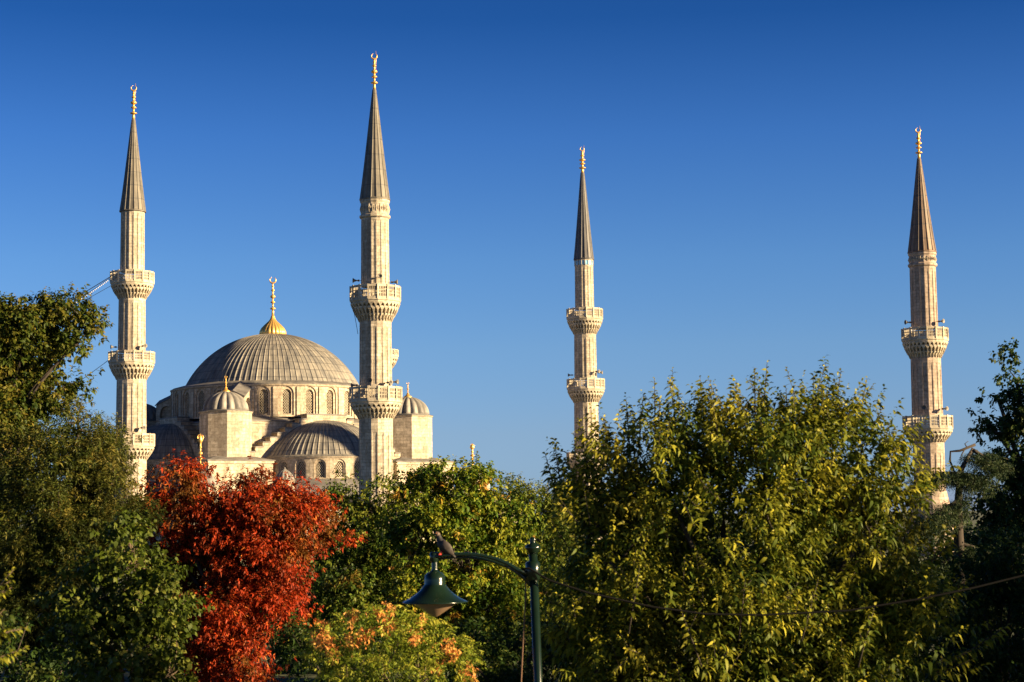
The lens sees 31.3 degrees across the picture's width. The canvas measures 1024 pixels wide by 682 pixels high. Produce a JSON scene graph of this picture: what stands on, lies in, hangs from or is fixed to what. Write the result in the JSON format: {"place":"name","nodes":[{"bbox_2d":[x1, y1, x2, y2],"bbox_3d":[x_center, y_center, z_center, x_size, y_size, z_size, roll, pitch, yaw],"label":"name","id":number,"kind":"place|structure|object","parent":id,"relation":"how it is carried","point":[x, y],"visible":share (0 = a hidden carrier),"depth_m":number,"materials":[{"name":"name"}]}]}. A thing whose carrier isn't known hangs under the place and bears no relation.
{"place":"outdoors","nodes":[
{"label":"outdoors","id":0,"kind":"place"},
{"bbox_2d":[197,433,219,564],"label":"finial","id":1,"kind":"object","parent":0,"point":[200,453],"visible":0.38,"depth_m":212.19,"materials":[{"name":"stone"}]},
{"bbox_2d":[456,444,489,559],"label":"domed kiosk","id":2,"kind":"object","parent":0,"point":[472,447],"visible":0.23,"depth_m":204.57,"materials":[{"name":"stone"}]},
{"bbox_2d":[0,510,1013,681],"bbox_3d":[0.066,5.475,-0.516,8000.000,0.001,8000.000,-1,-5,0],"label":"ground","id":3,"kind":"structure","parent":0,"point":[311,676],"depth_m":65.55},
{"bbox_2d":[0,567,30,664],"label":"overhanging shrub","id":4,"kind":"object","parent":3,"relation":"on","point":[4,657],"visible":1,"depth_m":14.91,"materials":[{"name":"green plant"}]},
{"bbox_2d":[0,610,97,681],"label":"dark shrub","id":5,"kind":"object","parent":3,"relation":"on","point":[31,672],"visible":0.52,"depth_m":33.59,"materials":[{"name":"green plant"}]},
{"bbox_2d":[0,520,109,600],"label":"park tree","id":6,"kind":"object","parent":3,"relation":"on","point":[33,548],"depth_m":93.66,"materials":[{"name":"green plant"}]},
{"bbox_2d":[0,281,114,541],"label":"oak tree","id":7,"kind":"object","parent":3,"relation":"on","point":[27,381],"visible":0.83,"depth_m":44.82,"materials":[{"name":"green plant"}]},
{"bbox_2d":[0,386,167,679],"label":"willow tree","id":8,"kind":"object","parent":3,"relation":"on","point":[87,469],"visible":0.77,"depth_m":39.06,"materials":[{"name":"green plant"}]},
{"bbox_2d":[32,505,217,681],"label":"linden bush","id":9,"kind":"object","parent":3,"relation":"on","point":[136,617],"visible":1,"depth_m":29.31,"materials":[{"name":"green plant"}]},
{"bbox_2d":[108,83,154,550],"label":"minaret","id":10,"kind":"object","parent":3,"relation":"on","point":[130,375],"visible":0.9,"depth_m":229.87,"materials":[{"name":"stone"}]},
{"bbox_2d":[75,277,110,302],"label":"light string","id":11,"kind":"object","parent":10,"relation":"attached to","point":[96,287],"visible":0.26,"depth_m":226.56,"materials":[{"name":"white"}]},
{"bbox_2d":[105,534,276,629],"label":"park tree","id":12,"kind":"object","parent":3,"relation":"on","point":[167,569],"depth_m":86.56,"materials":[{"name":"green plant"}]},
{"bbox_2d":[123,449,367,681],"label":"red leafed tree","id":13,"kind":"object","parent":3,"relation":"on","point":[225,542],"visible":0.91,"depth_m":50.91,"materials":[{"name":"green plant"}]},
{"bbox_2d":[269,547,352,623],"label":"park tree","id":14,"kind":"object","parent":3,"relation":"on","point":[318,581],"visible":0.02,"depth_m":90.61,"materials":[{"name":"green plant"}]},
{"bbox_2d":[108,277,514,550],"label":"mosque","id":15,"kind":"structure","parent":3,"relation":"on","point":[270,393],"depth_m":242.10,"materials":[{"name":"stone"}]},
{"bbox_2d":[148,464,154,479],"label":"window","id":16,"kind":"structure","parent":15,"relation":"in","point":[150,467],"depth_m":237.44,"materials":[{"name":"stone"}]},
{"bbox_2d":[187,393,188,415],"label":"window","id":17,"kind":"structure","parent":15,"relation":"in","point":[188,393],"depth_m":246.60,"materials":[{"name":"stone"}]},
{"bbox_2d":[200,392,203,410],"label":"window","id":18,"kind":"structure","parent":15,"relation":"in","point":[202,393],"depth_m":244.56,"materials":[{"name":"stone"}]},
{"bbox_2d":[260,389,267,413],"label":"window","id":19,"kind":"structure","parent":15,"relation":"in","point":[263,394],"depth_m":241.89,"materials":[{"name":"stone"}]},
{"bbox_2d":[283,389,290,412],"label":"window","id":20,"kind":"structure","parent":15,"relation":"in","point":[286,393],"depth_m":242.36,"materials":[{"name":"stone"}]},
{"bbox_2d":[298,462,304,477],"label":"window","id":21,"kind":"structure","parent":15,"relation":"in","point":[301,466],"depth_m":233.76,"materials":[{"name":"stone"}]},
{"bbox_2d":[306,390,312,413],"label":"window","id":22,"kind":"structure","parent":15,"relation":"in","point":[308,393],"depth_m":243.49,"materials":[{"name":"stone"}]},
{"bbox_2d":[316,461,323,476],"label":"window","id":23,"kind":"structure","parent":15,"relation":"in","point":[320,465],"depth_m":233.48,"materials":[{"name":"stone"}]},
{"bbox_2d":[327,390,331,413],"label":"window","id":24,"kind":"structure","parent":15,"relation":"in","point":[329,395],"depth_m":245.22,"materials":[{"name":"stone"}]},
{"bbox_2d":[336,461,342,476],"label":"window","id":25,"kind":"structure","parent":15,"relation":"in","point":[339,465],"depth_m":233.88,"materials":[{"name":"stone"}]},
{"bbox_2d":[344,391,347,414],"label":"window","id":26,"kind":"structure","parent":15,"relation":"in","point":[346,394],"depth_m":247.45,"materials":[{"name":"stone"}]},
{"bbox_2d":[354,461,358,476],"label":"window","id":27,"kind":"structure","parent":15,"relation":"in","point":[356,465],"depth_m":234.91,"materials":[{"name":"stone"}]},
{"bbox_2d":[260,605,412,681],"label":"dark shrub","id":28,"kind":"object","parent":3,"relation":"on","point":[296,628],"visible":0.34,"depth_m":43.37,"materials":[{"name":"green plant"}]},
{"bbox_2d":[263,459,447,676],"bbox_3d":[-5.390,9.164,65.323,8.178,9.819,5.731,-1,-5,0],"label":"dark green tree","id":29,"kind":"object","parent":3,"relation":"on","point":[375,563],"visible":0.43,"depth_m":64.44,"materials":[{"name":"green plant"}]},
{"bbox_2d":[307,521,418,601],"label":"park tree","id":30,"kind":"object","parent":3,"relation":"on","point":[351,562],"visible":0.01,"depth_m":97.45,"materials":[{"name":"green plant"}]},
{"bbox_2d":[349,54,401,566],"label":"minaret","id":31,"kind":"object","parent":3,"relation":"on","point":[375,410],"visible":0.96,"depth_m":199.51,"materials":[{"name":"stone"}]},
{"bbox_2d":[374,288,398,392],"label":"minaret","id":32,"kind":"object","parent":3,"relation":"on","point":[395,353],"visible":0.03,"depth_m":299.89,"materials":[{"name":"stone"}]},
{"bbox_2d":[288,600,496,681],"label":"rowan bush","id":33,"kind":"object","parent":3,"relation":"on","point":[340,670],"visible":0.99,"depth_m":22.19,"materials":[{"name":"green plant"}]},
{"bbox_2d":[419,526,500,615],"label":"park tree","id":34,"kind":"object","parent":3,"relation":"on","point":[454,559],"depth_m":99.37,"materials":[{"name":"green plant"}]},
{"bbox_2d":[373,451,557,681],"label":"yellowing maple","id":35,"kind":"object","parent":3,"relation":"on","point":[457,517],"visible":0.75,"depth_m":58.82,"materials":[{"name":"green plant"}]},
{"bbox_2d":[402,537,542,681],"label":"street lamp","id":36,"kind":"object","parent":3,"relation":"on","point":[434,596],"visible":1,"depth_m":20.76,"materials":[{"name":"green metal"}]},
{"bbox_2d":[433,531,455,557],"bbox_3d":[-0.764,2.325,20.860,0.245,0.311,0.162,-4,-6,29],"label":"pigeon","id":37,"kind":"object","parent":36,"relation":"on","point":[444,546],"visible":1,"depth_m":20.81,"materials":[{"name":"grey"}]},
{"bbox_2d":[522,567,1023,615],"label":"overhead cable","id":38,"kind":"object","parent":36,"relation":"attached to","point":[641,604],"visible":1,"depth_m":21.09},
{"bbox_2d":[428,610,555,681],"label":"dark shrub","id":39,"kind":"object","parent":3,"relation":"on","point":[506,659],"visible":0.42,"depth_m":45.19,"materials":[{"name":"green plant"}]},
{"bbox_2d":[472,611,590,681],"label":"dark shrub","id":40,"kind":"object","parent":3,"relation":"on","point":[514,648],"visible":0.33,"depth_m":39.71,"materials":[{"name":"green plant"}]},
{"bbox_2d":[475,512,594,610],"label":"park tree","id":41,"kind":"object","parent":3,"relation":"on","point":[545,560],"visible":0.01,"depth_m":103.64,"materials":[{"name":"green plant"}]},
{"bbox_2d":[489,472,597,657],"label":"distant green tree","id":42,"kind":"object","parent":3,"relation":"on","point":[518,491],"visible":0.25,"depth_m":70.83,"materials":[{"name":"green plant"}]},
{"bbox_2d":[566,147,604,538],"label":"minaret","id":43,"kind":"object","parent":3,"relation":"on","point":[584,326],"visible":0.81,"depth_m":277.86,"materials":[{"name":"stone"}]},
{"bbox_2d":[566,456,749,681],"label":"dark evergreen","id":44,"kind":"object","parent":3,"relation":"on","point":[715,550],"visible":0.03,"depth_m":34.31,"materials":[{"name":"green plant"}]},
{"bbox_2d":[708,520,796,620],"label":"park tree","id":45,"kind":"object","parent":3,"relation":"on","point":[741,530],"visible":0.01,"depth_m":90.10,"materials":[{"name":"green plant"}]},
{"bbox_2d":[519,355,1011,681],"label":"broad leafed tree","id":46,"kind":"object","parent":3,"relation":"on","point":[646,531],"visible":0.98,"depth_m":24.20,"materials":[{"name":"green plant"}]},
{"bbox_2d":[720,451,918,679],"bbox_3d":[5.709,5.430,34.490,4.172,6.727,3.676,-1,-5,0],"label":"dark evergreen","id":47,"kind":"object","parent":3,"relation":"on","point":[750,548],"visible":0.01,"depth_m":34.66,"materials":[{"name":"green plant"}]},
{"bbox_2d":[901,128,953,556],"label":"minaret","id":48,"kind":"object","parent":3,"relation":"on","point":[925,350],"visible":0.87,"depth_m":213.50,"materials":[{"name":"stone"}]},
{"bbox_2d":[885,518,976,620],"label":"park tree","id":49,"kind":"object","parent":3,"relation":"on","point":[946,538],"visible":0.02,"depth_m":84.30,"materials":[{"name":"green plant"}]},
{"bbox_2d":[897,441,1018,643],"bbox_3d":[10.097,5.822,41.333,3.496,7.134,2.638,1,-6,-19],"label":"cedar tree","id":50,"kind":"object","parent":3,"relation":"on","point":[961,480],"visible":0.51,"depth_m":41.51,"materials":[{"name":"green plant"}]},
{"bbox_2d":[898,524,1023,681],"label":"laurel tree","id":51,"kind":"object","parent":3,"relation":"on","point":[1008,563],"visible":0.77,"depth_m":37.31,"materials":[{"name":"green plant"}]},
{"bbox_2d":[902,337,1023,681],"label":"plane tree","id":52,"kind":"object","parent":3,"relation":"on","point":[1006,509],"visible":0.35,"depth_m":49.55,"materials":[{"name":"green plant"}]},
{"bbox_2d":[0,0,1023,514],"label":"sky","id":53,"kind":"structure","parent":0,"point":[750,170],"materials":[{"name":"blue"}]}
]}

